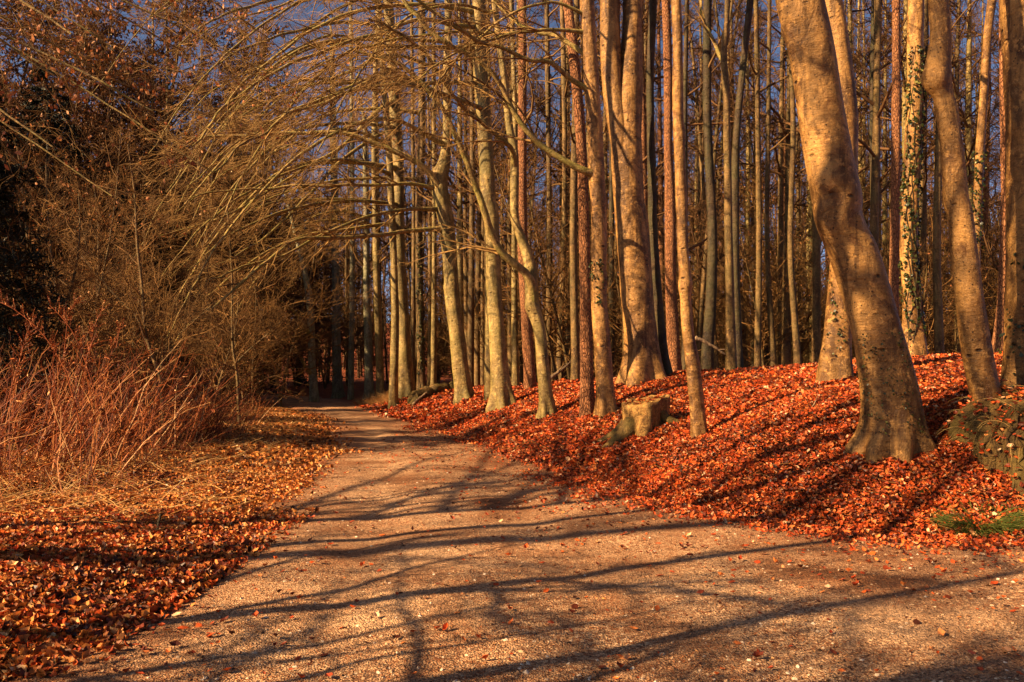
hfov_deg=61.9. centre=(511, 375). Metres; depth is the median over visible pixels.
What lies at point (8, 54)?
young beech
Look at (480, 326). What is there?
young beech
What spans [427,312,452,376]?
young beech
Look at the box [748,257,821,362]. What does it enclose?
young beech
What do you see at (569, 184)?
forest tree
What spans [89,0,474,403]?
beech tree
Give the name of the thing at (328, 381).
forest tree
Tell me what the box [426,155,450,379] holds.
forest tree
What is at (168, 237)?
young beech
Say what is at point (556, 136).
forest tree
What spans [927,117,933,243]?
forest tree
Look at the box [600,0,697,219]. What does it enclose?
forest tree
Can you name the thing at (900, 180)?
forest tree
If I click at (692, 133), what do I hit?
forest tree
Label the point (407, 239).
forest tree
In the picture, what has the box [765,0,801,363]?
beech tree
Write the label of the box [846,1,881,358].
forest tree
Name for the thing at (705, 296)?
young beech
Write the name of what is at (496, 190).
forest tree
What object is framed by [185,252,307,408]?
young beech
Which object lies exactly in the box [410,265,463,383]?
young beech
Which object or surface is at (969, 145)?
forest tree
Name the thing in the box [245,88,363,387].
young beech
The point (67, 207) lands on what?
spruce tree
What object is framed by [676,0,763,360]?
forest tree
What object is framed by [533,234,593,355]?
young beech
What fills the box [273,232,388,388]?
young beech
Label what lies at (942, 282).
young beech
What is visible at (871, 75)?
beech tree
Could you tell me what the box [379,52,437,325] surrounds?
forest tree
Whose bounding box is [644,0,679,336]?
forest tree
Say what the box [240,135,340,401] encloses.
beech tree
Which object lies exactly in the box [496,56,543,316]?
forest tree
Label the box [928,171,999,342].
young beech
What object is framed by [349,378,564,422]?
fallen leaves
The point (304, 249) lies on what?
forest tree
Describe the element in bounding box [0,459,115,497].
dry grass tussock
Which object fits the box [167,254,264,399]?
young beech
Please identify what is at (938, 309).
beech tree
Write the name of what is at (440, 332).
young beech
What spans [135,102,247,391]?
young beech
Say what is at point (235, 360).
sapling
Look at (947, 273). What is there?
young beech
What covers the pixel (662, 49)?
forest tree
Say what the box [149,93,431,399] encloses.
beech tree
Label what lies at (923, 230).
forest tree
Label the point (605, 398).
beech tree
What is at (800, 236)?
forest tree
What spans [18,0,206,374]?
young beech
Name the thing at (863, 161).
forest tree
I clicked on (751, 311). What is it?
young beech
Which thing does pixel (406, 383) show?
beech tree
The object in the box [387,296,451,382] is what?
young beech
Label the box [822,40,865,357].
forest tree
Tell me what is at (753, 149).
forest tree
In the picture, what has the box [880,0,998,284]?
forest tree
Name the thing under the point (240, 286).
young beech
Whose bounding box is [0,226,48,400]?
spruce tree
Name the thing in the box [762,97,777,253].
forest tree
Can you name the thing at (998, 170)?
forest tree
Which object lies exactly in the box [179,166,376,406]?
young beech
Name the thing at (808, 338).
young beech
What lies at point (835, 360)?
beech tree
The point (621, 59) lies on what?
beech tree
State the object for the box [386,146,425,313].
forest tree
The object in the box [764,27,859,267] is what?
forest tree
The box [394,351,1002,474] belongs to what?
fallen leaves
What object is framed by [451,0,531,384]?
forest tree
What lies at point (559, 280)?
young beech
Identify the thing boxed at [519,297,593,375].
young beech
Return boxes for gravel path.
[3,393,1023,681]
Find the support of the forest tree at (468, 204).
on the forest floor
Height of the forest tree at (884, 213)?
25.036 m
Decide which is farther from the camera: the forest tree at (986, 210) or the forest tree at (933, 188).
the forest tree at (933, 188)
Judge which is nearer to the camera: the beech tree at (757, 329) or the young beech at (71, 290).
the young beech at (71, 290)
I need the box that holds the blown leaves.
[0,426,1023,679]
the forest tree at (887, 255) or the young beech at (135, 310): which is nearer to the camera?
the young beech at (135, 310)
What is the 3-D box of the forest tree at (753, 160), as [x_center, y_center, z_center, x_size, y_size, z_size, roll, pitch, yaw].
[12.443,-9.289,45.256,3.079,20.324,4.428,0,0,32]
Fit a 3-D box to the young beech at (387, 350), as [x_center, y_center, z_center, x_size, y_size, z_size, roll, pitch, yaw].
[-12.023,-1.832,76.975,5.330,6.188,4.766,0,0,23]
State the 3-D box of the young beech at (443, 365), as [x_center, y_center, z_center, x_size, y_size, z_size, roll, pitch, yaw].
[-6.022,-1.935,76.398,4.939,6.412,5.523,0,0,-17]
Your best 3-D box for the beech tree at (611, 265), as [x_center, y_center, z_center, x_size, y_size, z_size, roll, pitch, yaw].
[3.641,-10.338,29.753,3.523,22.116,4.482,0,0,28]
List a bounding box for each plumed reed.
[42,293,85,453]
[47,294,102,457]
[68,301,109,443]
[89,318,124,438]
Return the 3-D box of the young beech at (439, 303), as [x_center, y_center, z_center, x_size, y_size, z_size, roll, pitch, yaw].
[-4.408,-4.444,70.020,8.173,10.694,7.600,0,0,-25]
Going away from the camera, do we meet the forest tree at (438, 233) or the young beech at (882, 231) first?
the young beech at (882, 231)
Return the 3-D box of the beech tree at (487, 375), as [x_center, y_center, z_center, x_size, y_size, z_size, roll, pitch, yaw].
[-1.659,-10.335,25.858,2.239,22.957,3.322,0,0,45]
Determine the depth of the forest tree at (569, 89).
38.33 m
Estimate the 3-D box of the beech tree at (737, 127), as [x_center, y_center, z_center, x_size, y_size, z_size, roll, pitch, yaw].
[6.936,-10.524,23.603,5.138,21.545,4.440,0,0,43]
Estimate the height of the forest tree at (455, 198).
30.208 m
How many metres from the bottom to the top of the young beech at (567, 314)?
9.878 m
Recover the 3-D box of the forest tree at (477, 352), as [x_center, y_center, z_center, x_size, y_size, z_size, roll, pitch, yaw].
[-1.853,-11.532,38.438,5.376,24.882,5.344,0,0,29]
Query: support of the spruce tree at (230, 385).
on the forest floor
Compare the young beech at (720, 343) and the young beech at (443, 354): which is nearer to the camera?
the young beech at (720, 343)
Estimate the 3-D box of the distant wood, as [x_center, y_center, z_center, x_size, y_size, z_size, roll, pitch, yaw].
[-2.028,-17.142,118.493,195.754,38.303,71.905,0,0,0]
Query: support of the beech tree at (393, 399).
on the forest floor
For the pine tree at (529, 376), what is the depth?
26.90 m
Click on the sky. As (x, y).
(763, 5)
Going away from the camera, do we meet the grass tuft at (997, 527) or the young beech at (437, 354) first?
the grass tuft at (997, 527)
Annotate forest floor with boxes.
[0,323,1023,680]
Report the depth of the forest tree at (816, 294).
29.63 m
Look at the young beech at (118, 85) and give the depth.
69.73 m
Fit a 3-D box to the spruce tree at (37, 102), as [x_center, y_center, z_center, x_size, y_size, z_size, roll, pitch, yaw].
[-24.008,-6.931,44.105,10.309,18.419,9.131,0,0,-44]
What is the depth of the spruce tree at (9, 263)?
17.89 m
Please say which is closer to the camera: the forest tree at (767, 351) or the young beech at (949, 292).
the young beech at (949, 292)
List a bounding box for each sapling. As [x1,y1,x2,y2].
[52,131,253,446]
[173,204,310,425]
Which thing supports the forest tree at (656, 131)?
on the forest floor
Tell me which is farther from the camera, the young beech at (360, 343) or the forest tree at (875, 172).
the young beech at (360, 343)
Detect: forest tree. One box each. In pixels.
[11,28,61,369]
[78,0,150,142]
[95,1,200,379]
[99,45,150,234]
[111,0,203,389]
[160,20,223,397]
[284,121,310,380]
[304,118,331,355]
[310,116,362,287]
[314,140,344,383]
[324,85,384,385]
[326,181,341,373]
[327,61,389,291]
[327,140,381,326]
[337,8,438,246]
[338,99,384,302]
[339,10,408,285]
[346,29,427,251]
[369,0,427,228]
[370,162,390,382]
[378,0,456,385]
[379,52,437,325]
[379,104,426,379]
[381,105,415,340]
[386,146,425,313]
[387,66,456,288]
[388,143,417,323]
[395,0,545,317]
[398,0,527,386]
[401,0,538,385]
[404,21,457,383]
[405,105,456,295]
[408,106,475,296]
[408,117,442,301]
[410,144,446,330]
[415,21,505,253]
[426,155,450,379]
[427,0,558,192]
[429,1,556,325]
[437,29,504,234]
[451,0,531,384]
[453,64,476,320]
[453,68,506,254]
[467,0,528,305]
[468,1,543,272]
[475,0,560,380]
[475,2,561,382]
[477,0,570,337]
[491,0,554,342]
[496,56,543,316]
[503,21,553,315]
[517,0,578,380]
[527,0,608,220]
[527,0,608,271]
[527,8,585,379]
[527,11,608,236]
[527,64,557,379]
[527,113,552,304]
[533,0,582,379]
[535,89,559,285]
[537,0,614,344]
[545,101,585,254]
[551,1,664,303]
[552,0,602,289]
[577,0,661,344]
[579,0,702,348]
[579,6,618,298]
[599,0,732,216]
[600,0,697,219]
[601,0,768,369]
[602,0,695,121]
[602,14,697,226]
[608,2,664,216]
[641,0,702,214]
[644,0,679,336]
[644,0,720,317]
[647,79,664,273]
[654,13,704,257]
[656,0,721,264]
[656,0,752,360]
[656,16,743,368]
[661,0,730,331]
[662,0,755,346]
[663,49,694,287]
[664,44,722,290]
[674,0,777,237]
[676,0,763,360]
[676,115,697,334]
[677,0,766,293]
[678,40,720,314]
[688,0,801,367]
[688,37,763,275]
[688,57,723,268]
[689,0,764,367]
[691,0,785,366]
[691,0,805,350]
[692,43,721,320]
[693,0,857,364]
[705,11,869,362]
[705,130,743,366]
[718,9,776,366]
[718,17,775,289]
[718,59,762,299]
[729,0,860,364]
[729,0,865,362]
[739,26,795,283]
[741,4,804,365]
[741,124,771,243]
[750,102,811,343]
[752,13,807,225]
[754,0,929,247]
[761,126,889,361]
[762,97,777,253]
[763,0,998,168]
[763,66,828,363]
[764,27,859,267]
[771,68,824,315]
[774,122,826,322]
[778,0,934,174]
[785,0,901,218]
[793,206,829,299]
[795,0,933,274]
[800,0,901,223]
[801,0,933,213]
[821,0,889,251]
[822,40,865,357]
[825,252,827,291]
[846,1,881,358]
[852,0,944,253]
[852,0,998,312]
[865,13,934,304]
[866,64,901,267]
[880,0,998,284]
[880,0,1000,204]
[880,0,1000,337]
[880,40,901,281]
[880,48,901,254]
[881,72,942,248]
[883,35,943,312]
[923,0,1000,352]
[926,0,998,301]
[926,20,997,247]
[926,184,933,346]
[927,1,999,281]
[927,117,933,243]
[928,3,1000,247]
[928,68,965,288]
[929,3,998,312]
[941,6,1000,269]
[963,37,1000,288]
[972,19,1000,283]
[972,137,1000,183]
[988,20,999,301]
[988,92,1000,301]
[988,154,1000,275]
[989,98,999,247]
[990,14,1000,213]
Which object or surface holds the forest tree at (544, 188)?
on the forest floor
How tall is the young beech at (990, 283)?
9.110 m
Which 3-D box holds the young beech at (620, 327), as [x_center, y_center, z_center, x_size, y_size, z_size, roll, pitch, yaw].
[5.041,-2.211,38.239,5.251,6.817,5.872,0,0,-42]
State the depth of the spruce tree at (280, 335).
68.02 m
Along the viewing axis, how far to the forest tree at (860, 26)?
47.66 m
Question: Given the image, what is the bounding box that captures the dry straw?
[0,406,334,528]
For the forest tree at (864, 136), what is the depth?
34.56 m
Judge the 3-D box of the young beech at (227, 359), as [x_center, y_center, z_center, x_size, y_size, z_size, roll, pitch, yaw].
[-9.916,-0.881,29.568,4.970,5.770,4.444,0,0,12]
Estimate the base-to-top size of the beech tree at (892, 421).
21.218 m
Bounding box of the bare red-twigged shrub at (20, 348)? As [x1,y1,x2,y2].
[0,308,39,461]
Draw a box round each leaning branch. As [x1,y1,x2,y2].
[551,360,570,379]
[695,336,726,354]
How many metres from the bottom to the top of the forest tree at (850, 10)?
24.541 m
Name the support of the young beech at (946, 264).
on the forest floor
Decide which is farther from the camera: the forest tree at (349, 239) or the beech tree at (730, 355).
the forest tree at (349, 239)
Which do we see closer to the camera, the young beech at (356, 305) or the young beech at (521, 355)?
the young beech at (521, 355)
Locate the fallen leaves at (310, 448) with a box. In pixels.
[3,409,370,470]
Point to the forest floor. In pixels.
(326, 391)
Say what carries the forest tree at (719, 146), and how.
on the forest floor
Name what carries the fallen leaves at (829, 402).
on the forest floor
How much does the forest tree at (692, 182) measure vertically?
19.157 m
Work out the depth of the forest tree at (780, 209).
33.18 m
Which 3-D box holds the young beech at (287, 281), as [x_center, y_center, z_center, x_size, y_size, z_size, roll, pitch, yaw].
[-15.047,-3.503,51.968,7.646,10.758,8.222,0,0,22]
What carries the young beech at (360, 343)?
on the forest floor
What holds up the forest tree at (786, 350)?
on the forest floor
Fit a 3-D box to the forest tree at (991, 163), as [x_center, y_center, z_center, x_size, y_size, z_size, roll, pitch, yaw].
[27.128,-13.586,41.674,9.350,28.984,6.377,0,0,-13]
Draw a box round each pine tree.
[490,0,596,388]
[563,0,594,416]
[662,0,681,370]
[889,0,900,314]
[992,4,1005,351]
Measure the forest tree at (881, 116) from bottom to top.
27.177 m
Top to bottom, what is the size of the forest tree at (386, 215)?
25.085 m
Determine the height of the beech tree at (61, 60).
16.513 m
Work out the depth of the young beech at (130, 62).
50.60 m
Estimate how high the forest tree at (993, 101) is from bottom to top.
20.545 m
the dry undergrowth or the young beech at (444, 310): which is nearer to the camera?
the dry undergrowth
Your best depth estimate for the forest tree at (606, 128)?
35.61 m
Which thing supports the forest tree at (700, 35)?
on the forest floor
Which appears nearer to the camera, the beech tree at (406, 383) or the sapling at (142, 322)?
the sapling at (142, 322)
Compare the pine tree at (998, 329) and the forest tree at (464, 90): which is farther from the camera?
the forest tree at (464, 90)
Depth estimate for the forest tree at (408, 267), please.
71.70 m
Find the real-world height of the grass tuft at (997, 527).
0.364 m
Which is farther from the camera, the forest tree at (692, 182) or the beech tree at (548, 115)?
the forest tree at (692, 182)
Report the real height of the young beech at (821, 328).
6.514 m
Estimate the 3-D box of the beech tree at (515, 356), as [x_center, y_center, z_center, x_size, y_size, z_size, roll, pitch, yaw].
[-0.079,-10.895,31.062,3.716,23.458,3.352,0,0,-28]
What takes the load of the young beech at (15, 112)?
on the forest floor
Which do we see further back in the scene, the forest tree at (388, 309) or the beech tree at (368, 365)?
the forest tree at (388, 309)
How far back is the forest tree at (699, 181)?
33.72 m
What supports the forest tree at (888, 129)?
on the forest floor
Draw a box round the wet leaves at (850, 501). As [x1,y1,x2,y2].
[513,353,1002,536]
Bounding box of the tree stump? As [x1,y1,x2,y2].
[597,394,679,448]
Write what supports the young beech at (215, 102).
on the forest floor
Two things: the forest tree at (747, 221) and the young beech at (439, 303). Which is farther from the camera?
the young beech at (439, 303)
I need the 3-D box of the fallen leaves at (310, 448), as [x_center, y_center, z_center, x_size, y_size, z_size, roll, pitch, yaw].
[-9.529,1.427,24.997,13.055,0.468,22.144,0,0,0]
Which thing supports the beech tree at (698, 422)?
on the forest floor
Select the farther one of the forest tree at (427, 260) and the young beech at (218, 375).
the forest tree at (427, 260)
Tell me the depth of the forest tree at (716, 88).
35.61 m
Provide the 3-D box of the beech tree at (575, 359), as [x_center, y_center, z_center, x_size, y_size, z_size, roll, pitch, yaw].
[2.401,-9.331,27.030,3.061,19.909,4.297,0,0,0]
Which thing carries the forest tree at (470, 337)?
on the forest floor
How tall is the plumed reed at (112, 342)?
2.512 m
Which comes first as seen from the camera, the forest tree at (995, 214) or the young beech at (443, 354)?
the young beech at (443, 354)
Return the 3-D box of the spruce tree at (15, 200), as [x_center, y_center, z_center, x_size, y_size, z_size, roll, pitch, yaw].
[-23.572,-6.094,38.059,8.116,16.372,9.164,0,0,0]
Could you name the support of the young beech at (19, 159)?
on the forest floor
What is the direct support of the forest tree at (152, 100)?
on the forest floor
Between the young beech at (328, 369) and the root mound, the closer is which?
the root mound
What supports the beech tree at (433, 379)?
on the forest floor
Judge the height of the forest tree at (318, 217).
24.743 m
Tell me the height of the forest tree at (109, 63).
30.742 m
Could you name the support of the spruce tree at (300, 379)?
on the forest floor
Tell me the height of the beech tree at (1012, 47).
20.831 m
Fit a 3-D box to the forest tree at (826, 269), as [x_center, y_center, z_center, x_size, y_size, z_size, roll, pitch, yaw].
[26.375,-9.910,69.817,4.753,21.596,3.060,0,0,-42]
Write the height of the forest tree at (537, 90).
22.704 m
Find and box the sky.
[0,0,1000,320]
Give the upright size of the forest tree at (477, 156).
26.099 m
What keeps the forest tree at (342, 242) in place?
on the forest floor
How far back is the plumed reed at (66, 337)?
14.49 m
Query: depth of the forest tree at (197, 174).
47.65 m
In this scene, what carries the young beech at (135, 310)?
on the forest floor
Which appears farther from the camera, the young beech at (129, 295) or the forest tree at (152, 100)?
the forest tree at (152, 100)
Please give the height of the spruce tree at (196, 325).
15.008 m
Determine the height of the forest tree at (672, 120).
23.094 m
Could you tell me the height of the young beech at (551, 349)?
11.366 m
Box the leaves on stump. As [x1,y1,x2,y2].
[624,394,662,404]
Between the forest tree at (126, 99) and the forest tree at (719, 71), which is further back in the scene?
the forest tree at (126, 99)
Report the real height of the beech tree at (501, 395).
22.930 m
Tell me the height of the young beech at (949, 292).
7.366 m
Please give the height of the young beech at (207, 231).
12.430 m
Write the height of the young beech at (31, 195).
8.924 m
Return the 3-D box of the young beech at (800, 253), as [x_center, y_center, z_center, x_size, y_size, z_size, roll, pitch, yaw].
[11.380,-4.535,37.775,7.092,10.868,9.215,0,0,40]
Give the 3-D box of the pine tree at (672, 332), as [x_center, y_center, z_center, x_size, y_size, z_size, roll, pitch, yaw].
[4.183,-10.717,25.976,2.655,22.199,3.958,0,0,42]
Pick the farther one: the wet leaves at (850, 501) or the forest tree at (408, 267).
the forest tree at (408, 267)
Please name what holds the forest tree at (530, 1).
on the forest floor
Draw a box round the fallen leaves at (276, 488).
[0,459,344,681]
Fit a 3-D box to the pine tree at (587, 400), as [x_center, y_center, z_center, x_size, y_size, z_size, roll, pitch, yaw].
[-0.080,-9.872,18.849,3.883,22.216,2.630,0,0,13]
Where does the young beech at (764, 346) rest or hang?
on the forest floor
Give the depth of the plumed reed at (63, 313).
13.99 m
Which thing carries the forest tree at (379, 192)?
on the forest floor
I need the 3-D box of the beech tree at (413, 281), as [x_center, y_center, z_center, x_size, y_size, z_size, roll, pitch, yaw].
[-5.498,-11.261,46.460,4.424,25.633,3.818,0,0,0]
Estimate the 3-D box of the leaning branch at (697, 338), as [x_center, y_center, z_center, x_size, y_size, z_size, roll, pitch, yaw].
[4.986,-0.733,21.041,0.997,0.483,0.303,0,0,7]
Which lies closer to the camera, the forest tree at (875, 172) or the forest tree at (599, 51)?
the forest tree at (875, 172)
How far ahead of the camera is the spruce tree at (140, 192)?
46.99 m
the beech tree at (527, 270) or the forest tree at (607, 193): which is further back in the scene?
the forest tree at (607, 193)
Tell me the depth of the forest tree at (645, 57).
34.94 m
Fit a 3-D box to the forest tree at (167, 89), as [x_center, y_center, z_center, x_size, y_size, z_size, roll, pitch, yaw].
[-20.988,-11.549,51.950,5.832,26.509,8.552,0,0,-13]
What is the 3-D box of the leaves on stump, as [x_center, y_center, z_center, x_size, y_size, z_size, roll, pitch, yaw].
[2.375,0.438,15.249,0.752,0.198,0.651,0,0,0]
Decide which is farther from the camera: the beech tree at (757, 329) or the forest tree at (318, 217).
the forest tree at (318, 217)
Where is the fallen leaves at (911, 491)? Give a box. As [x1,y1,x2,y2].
[883,486,932,496]
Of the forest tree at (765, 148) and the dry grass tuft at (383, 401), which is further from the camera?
the forest tree at (765, 148)
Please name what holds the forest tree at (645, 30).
on the forest floor
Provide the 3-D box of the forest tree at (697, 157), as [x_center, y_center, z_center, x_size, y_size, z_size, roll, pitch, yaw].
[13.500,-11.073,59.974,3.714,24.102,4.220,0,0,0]
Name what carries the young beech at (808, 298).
on the forest floor
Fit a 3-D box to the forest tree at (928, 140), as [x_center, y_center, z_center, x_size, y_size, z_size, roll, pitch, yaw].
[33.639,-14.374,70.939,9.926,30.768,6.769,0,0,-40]
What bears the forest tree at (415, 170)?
on the forest floor
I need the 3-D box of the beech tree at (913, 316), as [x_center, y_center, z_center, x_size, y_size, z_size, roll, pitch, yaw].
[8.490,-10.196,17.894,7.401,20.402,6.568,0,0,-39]
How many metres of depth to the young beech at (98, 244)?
30.24 m
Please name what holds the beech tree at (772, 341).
on the forest floor
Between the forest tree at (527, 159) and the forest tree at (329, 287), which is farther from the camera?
the forest tree at (329, 287)
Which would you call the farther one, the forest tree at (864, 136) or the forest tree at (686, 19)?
the forest tree at (864, 136)
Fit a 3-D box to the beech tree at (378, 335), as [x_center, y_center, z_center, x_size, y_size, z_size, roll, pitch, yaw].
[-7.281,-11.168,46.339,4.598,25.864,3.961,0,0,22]
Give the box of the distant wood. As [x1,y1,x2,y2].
[7,125,1000,379]
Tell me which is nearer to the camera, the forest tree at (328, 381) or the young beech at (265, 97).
the young beech at (265, 97)
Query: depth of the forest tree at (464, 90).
36.21 m
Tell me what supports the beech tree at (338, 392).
on the forest floor
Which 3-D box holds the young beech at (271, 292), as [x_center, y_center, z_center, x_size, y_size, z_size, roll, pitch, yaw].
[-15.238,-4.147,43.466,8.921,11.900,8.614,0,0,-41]
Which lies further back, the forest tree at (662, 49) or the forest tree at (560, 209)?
the forest tree at (560, 209)
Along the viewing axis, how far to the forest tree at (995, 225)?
46.52 m
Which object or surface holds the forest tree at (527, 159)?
on the forest floor
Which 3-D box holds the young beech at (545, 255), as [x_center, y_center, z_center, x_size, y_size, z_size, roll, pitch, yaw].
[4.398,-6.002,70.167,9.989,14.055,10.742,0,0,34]
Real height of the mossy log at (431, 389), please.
1.028 m
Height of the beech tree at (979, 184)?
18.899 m
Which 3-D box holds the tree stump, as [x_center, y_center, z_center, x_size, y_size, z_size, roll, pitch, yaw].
[2.192,0.887,15.095,1.983,1.083,1.291,0,0,-24]
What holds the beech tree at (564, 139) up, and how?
on the forest floor
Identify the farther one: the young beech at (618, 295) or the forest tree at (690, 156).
the forest tree at (690, 156)
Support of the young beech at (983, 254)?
on the forest floor
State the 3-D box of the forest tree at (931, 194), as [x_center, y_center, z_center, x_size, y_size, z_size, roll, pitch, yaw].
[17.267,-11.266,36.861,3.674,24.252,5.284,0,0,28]
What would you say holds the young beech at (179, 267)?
on the forest floor
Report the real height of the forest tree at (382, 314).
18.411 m
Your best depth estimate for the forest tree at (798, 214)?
50.17 m
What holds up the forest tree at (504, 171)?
on the forest floor
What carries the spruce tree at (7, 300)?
on the forest floor
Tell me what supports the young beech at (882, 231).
on the forest floor
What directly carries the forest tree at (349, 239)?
on the forest floor
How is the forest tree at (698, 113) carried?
on the forest floor
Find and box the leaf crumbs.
[1,431,1023,681]
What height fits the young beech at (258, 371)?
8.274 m
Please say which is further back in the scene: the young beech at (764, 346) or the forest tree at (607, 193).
the young beech at (764, 346)
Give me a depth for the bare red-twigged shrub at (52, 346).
12.99 m
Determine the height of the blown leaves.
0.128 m
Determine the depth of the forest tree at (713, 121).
37.70 m
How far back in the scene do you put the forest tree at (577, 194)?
42.40 m
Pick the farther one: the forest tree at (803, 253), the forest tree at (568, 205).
the forest tree at (803, 253)
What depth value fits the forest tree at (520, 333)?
40.49 m
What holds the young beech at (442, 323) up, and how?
on the forest floor
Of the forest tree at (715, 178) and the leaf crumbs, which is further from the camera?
the forest tree at (715, 178)
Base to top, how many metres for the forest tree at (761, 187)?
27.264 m
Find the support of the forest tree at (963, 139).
on the forest floor
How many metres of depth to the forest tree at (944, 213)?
35.41 m
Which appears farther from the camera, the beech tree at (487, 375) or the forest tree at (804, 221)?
the forest tree at (804, 221)
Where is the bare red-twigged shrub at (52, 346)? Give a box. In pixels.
[0,290,81,468]
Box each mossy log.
[407,381,453,404]
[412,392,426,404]
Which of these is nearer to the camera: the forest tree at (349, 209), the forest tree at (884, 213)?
the forest tree at (884, 213)
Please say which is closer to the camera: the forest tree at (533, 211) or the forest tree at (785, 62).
the forest tree at (785, 62)
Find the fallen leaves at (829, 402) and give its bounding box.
[0,345,1023,652]
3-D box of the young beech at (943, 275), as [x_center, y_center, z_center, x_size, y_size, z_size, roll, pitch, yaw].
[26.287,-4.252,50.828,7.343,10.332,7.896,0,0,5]
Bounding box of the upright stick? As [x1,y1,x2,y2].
[156,514,161,528]
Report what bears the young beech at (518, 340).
on the forest floor
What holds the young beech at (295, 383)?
on the forest floor
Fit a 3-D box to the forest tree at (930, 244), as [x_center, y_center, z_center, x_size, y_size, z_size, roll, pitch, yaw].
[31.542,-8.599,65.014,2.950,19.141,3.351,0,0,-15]
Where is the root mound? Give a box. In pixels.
[933,379,1023,495]
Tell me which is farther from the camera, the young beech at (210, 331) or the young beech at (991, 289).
the young beech at (210, 331)
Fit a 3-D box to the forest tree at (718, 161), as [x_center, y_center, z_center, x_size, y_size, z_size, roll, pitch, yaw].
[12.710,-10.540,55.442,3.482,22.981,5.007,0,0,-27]
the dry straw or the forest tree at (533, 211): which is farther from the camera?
the forest tree at (533, 211)
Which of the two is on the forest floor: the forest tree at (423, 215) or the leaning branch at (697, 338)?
the forest tree at (423, 215)
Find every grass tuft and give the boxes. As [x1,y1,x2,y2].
[349,389,386,404]
[358,391,388,404]
[373,392,388,404]
[926,495,1023,536]
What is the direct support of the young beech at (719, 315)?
on the forest floor
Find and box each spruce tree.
[0,70,74,401]
[0,84,95,438]
[0,161,31,415]
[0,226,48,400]
[1,62,146,400]
[25,155,103,383]
[61,190,195,404]
[94,169,202,401]
[175,185,218,398]
[188,167,307,394]
[189,350,263,396]
[262,196,343,387]
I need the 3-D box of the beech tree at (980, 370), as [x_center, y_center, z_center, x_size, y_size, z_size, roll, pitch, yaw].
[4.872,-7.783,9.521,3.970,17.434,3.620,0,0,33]
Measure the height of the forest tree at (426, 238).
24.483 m
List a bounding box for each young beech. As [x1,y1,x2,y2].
[0,0,151,358]
[0,0,154,268]
[0,55,89,270]
[0,99,137,376]
[0,113,174,400]
[0,118,174,412]
[0,171,217,434]
[7,0,179,376]
[7,145,199,410]
[12,150,179,392]
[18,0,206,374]
[22,207,236,414]
[24,190,246,416]
[28,141,202,395]
[52,28,208,366]
[56,39,154,215]
[62,0,291,396]
[64,69,343,397]
[73,152,252,390]
[87,160,260,389]
[113,174,285,398]
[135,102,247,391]
[143,2,356,396]
[150,177,319,403]
[152,237,299,405]
[162,270,309,413]
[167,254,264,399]
[175,204,301,399]
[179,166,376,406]
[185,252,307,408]
[199,265,328,402]
[203,227,323,395]
[228,264,319,398]
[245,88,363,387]
[263,218,360,386]
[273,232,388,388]
[302,187,390,365]
[322,282,389,374]
[344,331,390,381]
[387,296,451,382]
[409,272,452,378]
[410,249,507,373]
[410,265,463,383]
[416,310,451,378]
[424,231,554,367]
[424,259,450,367]
[425,271,519,374]
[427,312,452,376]
[432,207,578,372]
[437,321,451,381]
[442,93,664,380]
[467,134,676,378]
[503,274,555,376]
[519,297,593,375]
[532,219,559,304]
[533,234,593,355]
[538,221,664,371]
[540,206,704,375]
[555,230,665,375]
[564,272,680,376]
[619,196,753,361]
[658,219,766,365]
[664,232,801,367]
[676,67,932,360]
[693,168,827,365]
[695,146,829,366]
[700,263,776,367]
[717,260,791,365]
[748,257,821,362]
[749,225,823,361]
[791,291,824,362]
[800,285,853,362]
[809,197,958,350]
[853,197,997,353]
[899,148,1000,350]
[899,225,990,351]
[899,247,985,353]
[901,210,996,351]
[901,267,991,352]
[927,233,996,353]
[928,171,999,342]
[932,211,999,352]
[941,232,998,337]
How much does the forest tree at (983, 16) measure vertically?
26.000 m
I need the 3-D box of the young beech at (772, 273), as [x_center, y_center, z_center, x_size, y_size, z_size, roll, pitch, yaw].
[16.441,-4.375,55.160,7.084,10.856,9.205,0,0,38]
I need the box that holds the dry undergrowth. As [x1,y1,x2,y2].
[0,327,291,504]
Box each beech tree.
[0,0,314,243]
[81,0,398,408]
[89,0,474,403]
[117,0,516,411]
[125,0,416,398]
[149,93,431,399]
[199,0,444,389]
[214,0,557,418]
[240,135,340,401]
[275,2,366,398]
[322,2,379,399]
[326,1,412,397]
[336,0,617,417]
[378,0,430,377]
[404,0,463,384]
[422,0,509,346]
[484,17,492,400]
[486,0,571,385]
[520,0,666,387]
[527,0,583,378]
[527,0,600,373]
[546,0,621,379]
[555,0,661,376]
[646,0,672,374]
[662,0,736,370]
[671,0,707,439]
[688,0,744,368]
[729,0,799,365]
[731,0,753,367]
[731,0,866,366]
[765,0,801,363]
[775,0,936,464]
[815,0,857,381]
[869,0,928,196]
[898,0,928,356]
[921,0,1001,401]
[932,0,985,353]
[970,0,996,261]
[996,0,1023,387]
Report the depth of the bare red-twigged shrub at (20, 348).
13.50 m
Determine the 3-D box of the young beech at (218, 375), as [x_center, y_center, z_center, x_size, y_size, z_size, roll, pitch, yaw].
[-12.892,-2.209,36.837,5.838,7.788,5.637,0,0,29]
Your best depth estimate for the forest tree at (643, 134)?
31.46 m
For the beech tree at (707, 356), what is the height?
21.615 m
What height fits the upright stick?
0.262 m
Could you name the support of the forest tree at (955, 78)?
on the forest floor
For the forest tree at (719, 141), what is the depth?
52.90 m
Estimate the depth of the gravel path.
6.05 m

